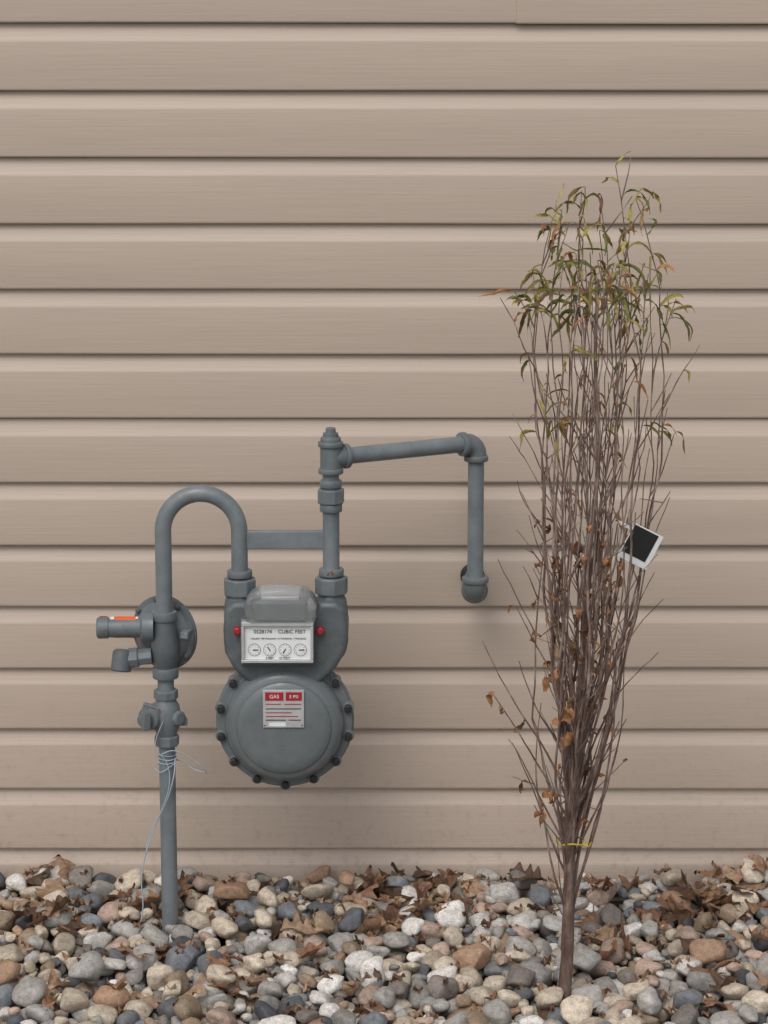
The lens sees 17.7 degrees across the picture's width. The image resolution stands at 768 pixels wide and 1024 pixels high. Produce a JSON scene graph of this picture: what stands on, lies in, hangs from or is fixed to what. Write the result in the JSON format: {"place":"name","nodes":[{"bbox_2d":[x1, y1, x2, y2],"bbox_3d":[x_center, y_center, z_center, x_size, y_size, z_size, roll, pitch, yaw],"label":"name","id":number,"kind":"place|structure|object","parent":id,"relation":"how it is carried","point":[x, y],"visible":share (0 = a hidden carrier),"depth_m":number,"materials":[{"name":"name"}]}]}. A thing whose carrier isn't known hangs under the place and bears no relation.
{"place":"outdoors","nodes":[
{"label":"outdoors","id":0,"kind":"place"},
{"label":"ground","id":1,"kind":"structure","parent":0,"visible":0},
{"bbox_2d":[0,0,767,900],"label":"siding wall","id":2,"kind":"structure","parent":1,"relation":"on","point":[250,250],"depth_m":4.25,"materials":[{"name":"beige plastic"}]},
{"bbox_2d":[0,857,767,1023],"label":"river rocks","id":3,"kind":"object","parent":1,"relation":"on","point":[268,911],"visible":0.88,"depth_m":4.01,"materials":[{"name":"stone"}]},
{"bbox_2d":[155,427,488,935],"bbox_3d":[-0.065,0.300,4.160,0.620,0.925,0.175,-7,13,-29],"label":"gas pipe","id":4,"kind":"object","parent":3,"relation":"on","point":[337,455],"visible":1,"depth_m":4.02,"materials":[{"name":"grey metal"}]},
{"bbox_2d":[96,596,196,680],"bbox_3d":[-0.390,0.205,4.086,0.163,0.127,0.119,0,12,0],"label":"pressure regulator","id":5,"kind":"object","parent":4,"relation":"attached to","point":[166,643],"visible":0.98,"depth_m":4.04,"materials":[{"name":"grey paint"}]},
{"bbox_2d":[137,687,187,747],"bbox_3d":[-0.367,0.342,4.072,0.071,0.096,0.078,6,13,26],"label":"shutoff valve","id":6,"kind":"object","parent":4,"relation":"attached to","point":[164,707],"visible":1,"depth_m":4.06,"materials":[{"name":"grey paint"}]},
{"bbox_2d":[139,721,206,931],"bbox_3d":[-0.351,0.538,4.119,0.115,0.406,0.051,0,12,0],"label":"tracer wire","id":7,"kind":"object","parent":4,"relation":"attached to","point":[167,797],"visible":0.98,"depth_m":4.09,"materials":[{"name":"plastic"}]},
{"bbox_2d":[215,583,353,789],"bbox_3d":[-0.164,0.283,4.077,0.229,0.355,0.141,0,12,0],"label":"gas meter","id":8,"kind":"object","parent":4,"relation":"attached to","point":[284,707],"visible":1,"depth_m":4.03,"materials":[{"name":"grey paint"}]},
{"bbox_2d":[0,851,767,1020],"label":"dry leaves","id":9,"kind":"object","parent":3,"relation":"on","point":[371,925],"visible":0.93,"depth_m":4.17,"materials":[{"name":"brown plant"}]},
{"bbox_2d":[479,151,699,999],"bbox_3d":[0.311,0.147,3.718,0.302,1.366,0.260,10,15,40],"label":"young columnar tree","id":10,"kind":"object","parent":3,"relation":"on","point":[572,722],"visible":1,"depth_m":3.68,"materials":[{"name":"brown plant"}]}
]}

